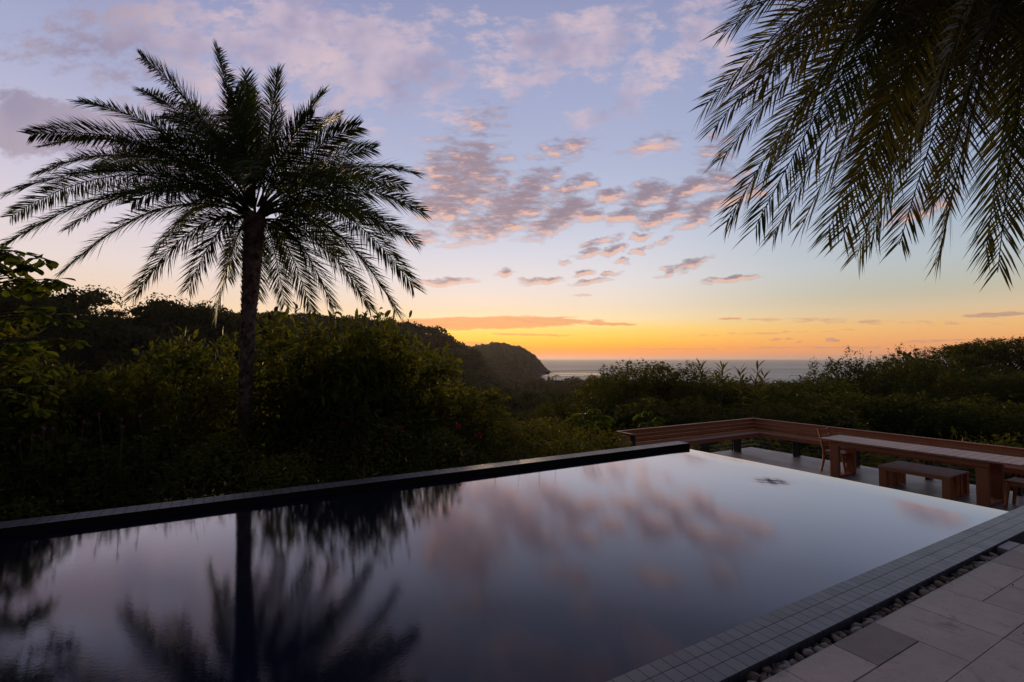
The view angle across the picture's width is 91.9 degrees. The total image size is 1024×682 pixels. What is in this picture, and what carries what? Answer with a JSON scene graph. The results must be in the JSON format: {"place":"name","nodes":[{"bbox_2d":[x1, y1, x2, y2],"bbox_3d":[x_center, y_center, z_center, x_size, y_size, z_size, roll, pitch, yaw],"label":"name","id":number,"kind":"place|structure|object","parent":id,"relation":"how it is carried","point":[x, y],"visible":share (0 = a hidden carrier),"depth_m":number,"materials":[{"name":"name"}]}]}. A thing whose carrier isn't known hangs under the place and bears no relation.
{"place":"outdoors","nodes":[
{"label":"outdoors","id":0,"kind":"place"},
{"bbox_2d":[0,448,1008,681],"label":"pool water","id":1,"kind":"structure","parent":0,"point":[602,570],"depth_m":3.82,"materials":[{"name":"blue liquid"}]},
{"bbox_2d":[0,324,1008,515],"bbox_3d":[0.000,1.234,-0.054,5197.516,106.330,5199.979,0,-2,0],"label":"terrain","id":2,"kind":"structure","parent":0,"point":[91,353],"depth_m":157.11,"materials":[{"name":"green plant"}]},
{"bbox_2d":[0,332,81,520],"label":"shrub","id":3,"kind":"object","parent":2,"relation":"on","point":[11,432],"visible":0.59,"depth_m":6.90,"materials":[{"name":"green plant"}]},
{"bbox_2d":[0,246,92,417],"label":"almond tree","id":4,"kind":"object","parent":2,"relation":"on","point":[23,268],"visible":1,"depth_m":6.20,"materials":[{"name":"green plant"}]},
{"bbox_2d":[0,311,92,429],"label":"shrub","id":5,"kind":"object","parent":2,"relation":"on","point":[8,332],"visible":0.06,"depth_m":8.97,"materials":[{"name":"green plant"}]},
{"bbox_2d":[0,351,99,516],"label":"shrub","id":6,"kind":"object","parent":2,"relation":"on","point":[69,407],"visible":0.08,"depth_m":7.50,"materials":[{"name":"green plant"}]},
{"bbox_2d":[0,430,158,520],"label":"shrub","id":7,"kind":"object","parent":2,"relation":"on","point":[82,456],"visible":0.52,"depth_m":6.60,"materials":[{"name":"green plant"}]},
{"bbox_2d":[20,361,138,486],"bbox_3d":[-7.420,1.876,8.270,1.866,3.104,1.790,0,-2,12],"label":"shrub","id":8,"kind":"object","parent":2,"relation":"on","point":[88,399],"visible":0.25,"depth_m":8.26,"materials":[{"name":"green plant"}]},
{"bbox_2d":[59,359,187,493],"bbox_3d":[-7.127,1.946,8.957,2.159,3.291,2.252,0,-2,-1],"label":"shrub","id":9,"kind":"object","parent":2,"relation":"on","point":[105,423],"visible":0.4,"depth_m":9.01,"materials":[{"name":"green plant"}]},
{"bbox_2d":[44,424,247,507],"bbox_3d":[-6.156,2.342,8.397,3.264,1.861,2.860,1,-2,-18],"label":"shrub","id":10,"kind":"object","parent":2,"relation":"on","point":[149,480],"visible":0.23,"depth_m":8.22,"materials":[{"name":"green plant"}]},
{"bbox_2d":[91,326,231,496],"bbox_3d":[-8.391,2.069,12.044,3.240,4.965,3.377,1,-2,-14],"label":"shrub","id":11,"kind":"object","parent":2,"relation":"on","point":[160,359],"visible":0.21,"depth_m":12.10,"materials":[{"name":"green plant"}]},
{"bbox_2d":[73,358,267,501],"bbox_3d":[-6.459,2.006,9.448,2.724,3.379,3.109,-2,-3,39],"label":"shrub","id":12,"kind":"object","parent":2,"relation":"on","point":[217,390],"visible":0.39,"depth_m":9.31,"materials":[{"name":"green plant"}]},
{"bbox_2d":[0,38,434,483],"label":"palm tree","id":13,"kind":"object","parent":2,"relation":"on","point":[237,152],"visible":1,"depth_m":9.53,"materials":[{"name":"green plant"}]},
{"bbox_2d":[170,325,276,479],"bbox_3d":[-7.576,2.158,12.732,2.751,5.170,2.804,1,-2,-27],"label":"shrub","id":14,"kind":"object","parent":2,"relation":"on","point":[228,359],"visible":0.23,"depth_m":12.64,"materials":[{"name":"green plant"}]},
{"bbox_2d":[0,278,456,410],"bbox_3d":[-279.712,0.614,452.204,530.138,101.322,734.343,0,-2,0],"label":"hillside forest","id":15,"kind":"object","parent":2,"relation":"on","point":[167,314],"visible":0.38,"depth_m":155.06,"materials":[{"name":"green plant"}]},
{"bbox_2d":[171,427,330,497],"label":"shrub","id":16,"kind":"object","parent":2,"relation":"on","point":[235,467],"visible":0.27,"depth_m":8.40,"materials":[{"name":"green plant"}]},
{"bbox_2d":[263,306,279,488],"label":"leafy shoot","id":17,"kind":"object","parent":2,"relation":"on","point":[269,316],"visible":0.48,"depth_m":12.60,"materials":[{"name":"green plant"}]},
{"bbox_2d":[227,305,331,462],"bbox_3d":[-4.754,1.603,10.911,2.665,4.861,2.614,1,-2,-28],"label":"shrub","id":18,"kind":"object","parent":2,"relation":"on","point":[278,345],"visible":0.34,"depth_m":10.43,"materials":[{"name":"green plant"}]},
{"bbox_2d":[292,301,300,368],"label":"leafy shoot","id":19,"kind":"object","parent":2,"relation":"on","point":[296,309],"visible":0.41,"depth_m":12.92,"materials":[{"name":"green plant"}]},
{"bbox_2d":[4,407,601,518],"bbox_3d":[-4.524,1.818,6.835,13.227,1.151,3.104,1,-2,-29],"label":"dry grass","id":20,"kind":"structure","parent":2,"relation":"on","point":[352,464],"depth_m":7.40,"materials":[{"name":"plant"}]},
{"bbox_2d":[0,406,632,521],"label":"undergrowth","id":21,"kind":"object","parent":2,"relation":"on","point":[40,505],"visible":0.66,"depth_m":7.66,"materials":[{"name":"green plant"}]},
{"bbox_2d":[269,306,397,455],"bbox_3d":[-3.637,1.526,10.423,2.267,4.422,2.735,0,-2,12],"label":"shrub","id":22,"kind":"object","parent":2,"relation":"on","point":[332,363],"visible":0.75,"depth_m":9.92,"materials":[{"name":"green plant"}]},
{"bbox_2d":[0,441,689,536],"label":"pool wall","id":23,"kind":"structure","parent":2,"relation":"on","point":[45,523],"depth_m":5.85,"materials":[{"name":"tile"}]},
{"bbox_2d":[342,315,352,341],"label":"leafy shoot","id":24,"kind":"object","parent":2,"relation":"on","point":[350,322],"visible":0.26,"depth_m":13.21,"materials":[{"name":"green plant"}]},
{"bbox_2d":[338,418,412,466],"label":"flowering shrub","id":25,"kind":"object","parent":2,"relation":"on","point":[386,437],"visible":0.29,"depth_m":9.31,"materials":[{"name":"green plant"}]},
{"bbox_2d":[359,311,392,344],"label":"leafy shoot","id":26,"kind":"object","parent":2,"relation":"on","point":[365,316],"visible":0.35,"depth_m":13.01,"materials":[{"name":"green plant"}]},
{"bbox_2d":[346,307,414,425],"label":"shrub","id":27,"kind":"object","parent":2,"relation":"on","point":[387,380],"visible":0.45,"depth_m":10.75,"materials":[{"name":"green plant"}]},
{"bbox_2d":[373,419,470,475],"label":"shrub","id":28,"kind":"object","parent":2,"relation":"on","point":[401,453],"visible":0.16,"depth_m":9.93,"materials":[{"name":"green plant"}]},
{"bbox_2d":[384,333,464,431],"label":"shrub","id":29,"kind":"object","parent":2,"relation":"on","point":[446,370],"visible":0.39,"depth_m":11.47,"materials":[{"name":"green plant"}]},
{"bbox_2d":[371,372,492,470],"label":"shrub","id":30,"kind":"object","parent":2,"relation":"on","point":[443,407],"visible":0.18,"depth_m":11.07,"materials":[{"name":"green plant"}]},
{"bbox_2d":[416,423,482,469],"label":"flowering shrub","id":31,"kind":"object","parent":2,"relation":"on","point":[458,425],"visible":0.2,"depth_m":9.90,"materials":[{"name":"green plant"}]},
{"bbox_2d":[417,384,522,459],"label":"shrub","id":32,"kind":"object","parent":2,"relation":"on","point":[491,396],"visible":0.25,"depth_m":11.83,"materials":[{"name":"green plant"}]},
{"bbox_2d":[418,419,526,469],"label":"shrub","id":33,"kind":"object","parent":2,"relation":"on","point":[482,442],"visible":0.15,"depth_m":10.55,"materials":[{"name":"green plant"}]},
{"bbox_2d":[477,450,496,463],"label":"leafy shoot","id":34,"kind":"object","parent":2,"relation":"on","point":[486,457],"visible":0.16,"depth_m":10.02,"materials":[{"name":"green plant"}]},
{"bbox_2d":[471,417,534,458],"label":"shrub","id":35,"kind":"object","parent":2,"relation":"on","point":[506,434],"visible":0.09,"depth_m":12.38,"materials":[{"name":"green plant"}]},
{"bbox_2d":[457,341,549,382],"bbox_3d":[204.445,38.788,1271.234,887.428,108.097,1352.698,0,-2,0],"label":"headland forest","id":36,"kind":"object","parent":2,"relation":"on","point":[508,366],"visible":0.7,"depth_m":1390.27,"materials":[{"name":"green plant"}]},
{"bbox_2d":[498,433,548,461],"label":"shrub","id":37,"kind":"object","parent":2,"relation":"on","point":[521,445],"visible":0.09,"depth_m":11.51,"materials":[{"name":"green plant"}]},
{"bbox_2d":[36,339,1023,455],"bbox_3d":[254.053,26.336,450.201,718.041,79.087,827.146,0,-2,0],"label":"valley forest","id":38,"kind":"object","parent":2,"relation":"on","point":[533,394],"visible":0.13,"depth_m":277.66,"materials":[{"name":"green plant"}]},
{"bbox_2d":[525,403,559,454],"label":"broadleaf tree","id":39,"kind":"object","parent":2,"relation":"on","point":[533,415],"visible":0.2,"depth_m":93.73,"materials":[{"name":"green plant"}]},
{"bbox_2d":[534,442,567,457],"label":"shrub","id":40,"kind":"object","parent":2,"relation":"on","point":[553,454],"visible":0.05,"depth_m":12.23,"materials":[{"name":"green plant"}]},
{"bbox_2d":[534,395,578,453],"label":"broadleaf tree","id":41,"kind":"object","parent":2,"relation":"on","point":[560,408],"visible":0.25,"depth_m":54.93,"materials":[{"name":"green plant"}]},
{"bbox_2d":[547,439,602,454],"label":"shrub","id":42,"kind":"object","parent":2,"relation":"on","point":[556,446],"visible":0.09,"depth_m":12.94,"materials":[{"name":"green plant"}]},
{"bbox_2d":[563,409,615,442],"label":"papaya plant","id":43,"kind":"object","parent":2,"relation":"on","point":[601,421],"visible":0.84,"depth_m":15.20,"materials":[{"name":"green plant"}]},
{"bbox_2d":[570,364,640,428],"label":"broadleaf tree","id":44,"kind":"object","parent":2,"relation":"on","point":[602,373],"visible":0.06,"depth_m":45.12,"materials":[{"name":"green plant"}]},
{"bbox_2d":[552,386,684,449],"bbox_3d":[7.011,6.757,32.335,9.184,7.699,9.369,0,-2,-4],"label":"broadleaf tree","id":45,"kind":"object","parent":2,"relation":"on","point":[609,410],"visible":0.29,"depth_m":32.10,"materials":[{"name":"green plant"}]},
{"bbox_2d":[571,359,719,445],"bbox_3d":[10.991,7.148,39.870,12.038,11.603,12.889,-1,-2,21],"label":"broadleaf tree","id":46,"kind":"object","parent":2,"relation":"on","point":[591,384],"visible":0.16,"depth_m":38.62,"materials":[{"name":"green plant"}]},
{"bbox_2d":[632,411,665,440],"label":"papaya plant","id":47,"kind":"object","parent":2,"relation":"on","point":[643,415],"visible":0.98,"depth_m":18.25,"materials":[{"name":"green plant"}]},
{"bbox_2d":[608,361,760,419],"bbox_3d":[13.418,7.050,37.808,11.132,11.244,10.396,-1,-3,36],"label":"broadleaf tree","id":48,"kind":"object","parent":2,"relation":"on","point":[707,391],"visible":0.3,"depth_m":36.54,"materials":[{"name":"green plant"}]},
{"bbox_2d":[605,394,772,449],"bbox_3d":[10.203,6.337,28.784,9.770,6.543,9.124,0,-2,5],"label":"broadleaf tree","id":49,"kind":"object","parent":2,"relation":"on","point":[669,417],"visible":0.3,"depth_m":27.88,"materials":[{"name":"green plant"}]},
{"bbox_2d":[687,358,711,434],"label":"frangipani plant","id":50,"kind":"object","parent":2,"relation":"on","point":[701,374],"visible":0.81,"depth_m":23.89,"materials":[{"name":"green plant"}]},
{"bbox_2d":[708,361,732,446],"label":"frangipani plant","id":51,"kind":"object","parent":2,"relation":"on","point":[716,376],"visible":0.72,"depth_m":23.91,"materials":[{"name":"green plant"}]},
{"bbox_2d":[690,439,753,452],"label":"shrub","id":52,"kind":"object","parent":2,"relation":"on","point":[696,446],"visible":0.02,"depth_m":16.19,"materials":[{"name":"green plant"}]},
{"bbox_2d":[687,373,801,441],"bbox_3d":[17.206,7.393,36.213,8.653,10.121,8.827,0,-2,-12],"label":"broadleaf tree","id":53,"kind":"object","parent":2,"relation":"on","point":[757,397],"visible":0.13,"depth_m":34.63,"materials":[{"name":"green plant"}]},
{"bbox_2d":[729,360,770,444],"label":"frangipani plant","id":54,"kind":"object","parent":2,"relation":"on","point":[761,379],"visible":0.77,"depth_m":22.94,"materials":[{"name":"green plant"}]},
{"bbox_2d":[681,395,875,458],"bbox_3d":[13.653,6.186,26.733,8.864,6.415,9.491,0,-2,-11],"label":"broadleaf tree","id":55,"kind":"object","parent":2,"relation":"on","point":[793,414],"visible":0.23,"depth_m":25.33,"materials":[{"name":"green plant"}]},
{"bbox_2d":[718,429,841,461],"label":"shrub","id":56,"kind":"object","parent":2,"relation":"on","point":[776,445],"visible":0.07,"depth_m":17.50,"materials":[{"name":"green plant"}]},
{"bbox_2d":[750,374,858,423],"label":"broadleaf tree","id":57,"kind":"object","parent":2,"relation":"on","point":[817,386],"visible":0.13,"depth_m":40.58,"materials":[{"name":"green plant"}]},
{"bbox_2d":[772,368,850,397],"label":"broadleaf tree","id":58,"kind":"object","parent":2,"relation":"on","point":[809,378],"visible":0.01,"depth_m":60.49,"materials":[{"name":"green plant"}]},
{"bbox_2d":[606,506,1023,681],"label":"pool coping","id":59,"kind":"object","parent":2,"relation":"on","point":[756,645],"visible":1,"depth_m":3.17,"materials":[{"name":"tile"}]},
{"bbox_2d":[689,0,1023,290],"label":"palm tree","id":60,"kind":"object","parent":2,"relation":"on","point":[941,37],"visible":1,"depth_m":4.76,"materials":[{"name":"green plant"}]},
{"bbox_2d":[761,384,951,460],"bbox_3d":[19.697,6.844,30.088,9.876,8.454,9.414,0,-2,9],"label":"broadleaf tree","id":61,"kind":"object","parent":2,"relation":"on","point":[805,401],"visible":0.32,"depth_m":28.24,"materials":[{"name":"green plant"}]},
{"bbox_2d":[799,347,915,398],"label":"broadleaf tree","id":62,"kind":"object","parent":2,"relation":"on","point":[830,365],"visible":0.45,"depth_m":47.12,"materials":[{"name":"green plant"}]},
{"bbox_2d":[827,451,975,484],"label":"shrub","id":63,"kind":"object","parent":2,"relation":"on","point":[878,461],"visible":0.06,"depth_m":15.11,"materials":[{"name":"green plant"}]},
{"bbox_2d":[857,344,965,405],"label":"broadleaf tree","id":64,"kind":"object","parent":2,"relation":"on","point":[909,366],"visible":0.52,"depth_m":48.54,"materials":[{"name":"green plant"}]},
{"bbox_2d":[829,368,998,426],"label":"broadleaf tree","id":65,"kind":"object","parent":2,"relation":"on","point":[938,394],"visible":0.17,"depth_m":41.94,"materials":[{"name":"green plant"}]},
{"bbox_2d":[820,389,1017,490],"bbox_3d":[22.758,6.832,28.000,9.918,8.390,10.118,-1,-2,32],"label":"broadleaf tree","id":66,"kind":"object","parent":2,"relation":"on","point":[936,424],"visible":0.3,"depth_m":25.89,"materials":[{"name":"green plant"}]},
{"bbox_2d":[867,392,1023,473],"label":"broadleaf tree","id":67,"kind":"object","parent":2,"relation":"on","point":[1003,416],"visible":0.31,"depth_m":26.50,"materials":[{"name":"green plant"}]},
{"bbox_2d":[882,350,1010,388],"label":"broadleaf tree","id":68,"kind":"object","parent":2,"relation":"on","point":[970,361],"visible":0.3,"depth_m":60.52,"materials":[{"name":"green plant"}]},
{"bbox_2d":[901,363,1023,442],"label":"broadleaf tree","id":69,"kind":"object","parent":2,"relation":"on","point":[965,376],"visible":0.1,"depth_m":51.10,"materials":[{"name":"green plant"}]},
{"bbox_2d":[913,340,1023,372],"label":"broadleaf tree","id":70,"kind":"object","parent":2,"relation":"on","point":[1002,353],"visible":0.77,"depth_m":67.67,"materials":[{"name":"green plant"}]},
{"bbox_2d":[936,426,1012,490],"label":"shrub","id":71,"kind":"object","parent":2,"relation":"on","point":[953,431],"visible":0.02,"depth_m":15.05,"materials":[{"name":"green plant"}]},
{"bbox_2d":[940,370,1023,419],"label":"broadleaf tree","id":72,"kind":"object","parent":2,"relation":"on","point":[989,384],"visible":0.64,"depth_m":42.49,"materials":[{"name":"green plant"}]},
{"bbox_2d":[947,334,1023,375],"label":"broadleaf tree","id":73,"kind":"object","parent":2,"relation":"on","point":[1017,341],"visible":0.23,"depth_m":78.10,"materials":[{"name":"green plant"}]},
{"bbox_2d":[968,431,1023,490],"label":"shrub","id":74,"kind":"object","parent":2,"relation":"on","point":[1007,444],"visible":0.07,"depth_m":15.04,"materials":[{"name":"green plant"}]},
{"bbox_2d":[0,0,1023,359],"label":"sky","id":75,"kind":"structure","parent":0,"point":[573,199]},
{"bbox_2d":[542,373,600,375],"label":"bay water","id":76,"kind":"structure","parent":0,"point":[575,374],"depth_m":1466.34,"materials":[{"name":"grey liquid"}]},
{"bbox_2d":[539,359,1000,383],"bbox_3d":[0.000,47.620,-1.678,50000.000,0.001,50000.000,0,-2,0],"label":"sea","id":77,"kind":"structure","parent":0,"point":[782,370],"depth_m":2927.98,"materials":[{"name":"grey"}]},
{"bbox_2d":[712,447,1023,510],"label":"deck floor","id":78,"kind":"structure","parent":0,"point":[912,483],"depth_m":10.54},
{"bbox_2d":[615,418,1023,495],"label":"deck bench","id":79,"kind":"object","parent":78,"relation":"on","point":[704,439],"visible":0.67,"depth_m":11.78,"materials":[{"name":"brown wood"}]},
{"bbox_2d":[817,427,850,472],"bbox_3d":[7.038,2.370,10.747,0.457,0.933,0.582,1,-2,-30],"label":"dining chair","id":80,"kind":"object","parent":78,"relation":"on","point":[843,454],"visible":0.56,"depth_m":10.78,"materials":[{"name":"brown wood"}]},
{"bbox_2d":[878,463,959,499],"bbox_3d":[7.476,2.570,9.123,0.393,0.404,1.100,1,-2,-30],"label":"bench","id":81,"kind":"object","parent":78,"relation":"on","point":[950,483],"visible":0.98,"depth_m":8.96,"materials":[{"name":"brown wood"}]},
{"bbox_2d":[818,435,1023,506],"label":"dining table","id":82,"kind":"object","parent":78,"relation":"on","point":[990,480],"visible":0.99,"depth_m":8.78,"materials":[{"name":"brown wood"}]},
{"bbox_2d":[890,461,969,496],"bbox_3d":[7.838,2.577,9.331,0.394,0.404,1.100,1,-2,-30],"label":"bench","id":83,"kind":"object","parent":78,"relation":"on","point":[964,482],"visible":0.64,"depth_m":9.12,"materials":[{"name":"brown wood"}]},
{"bbox_2d":[1004,477,1023,506],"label":"bench","id":84,"kind":"object","parent":78,"relation":"on","point":[1015,482],"visible":1,"depth_m":8.14,"materials":[{"name":"brown wood"}]},
{"bbox_2d":[746,552,997,681],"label":"pebbles","id":85,"kind":"object","parent":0,"point":[767,672],"visible":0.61,"depth_m":3.12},
{"bbox_2d":[762,541,1023,681],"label":"paving","id":86,"kind":"structure","parent":0,"point":[968,627],"depth_m":2.90,"materials":[{"name":"stone"}]}
]}

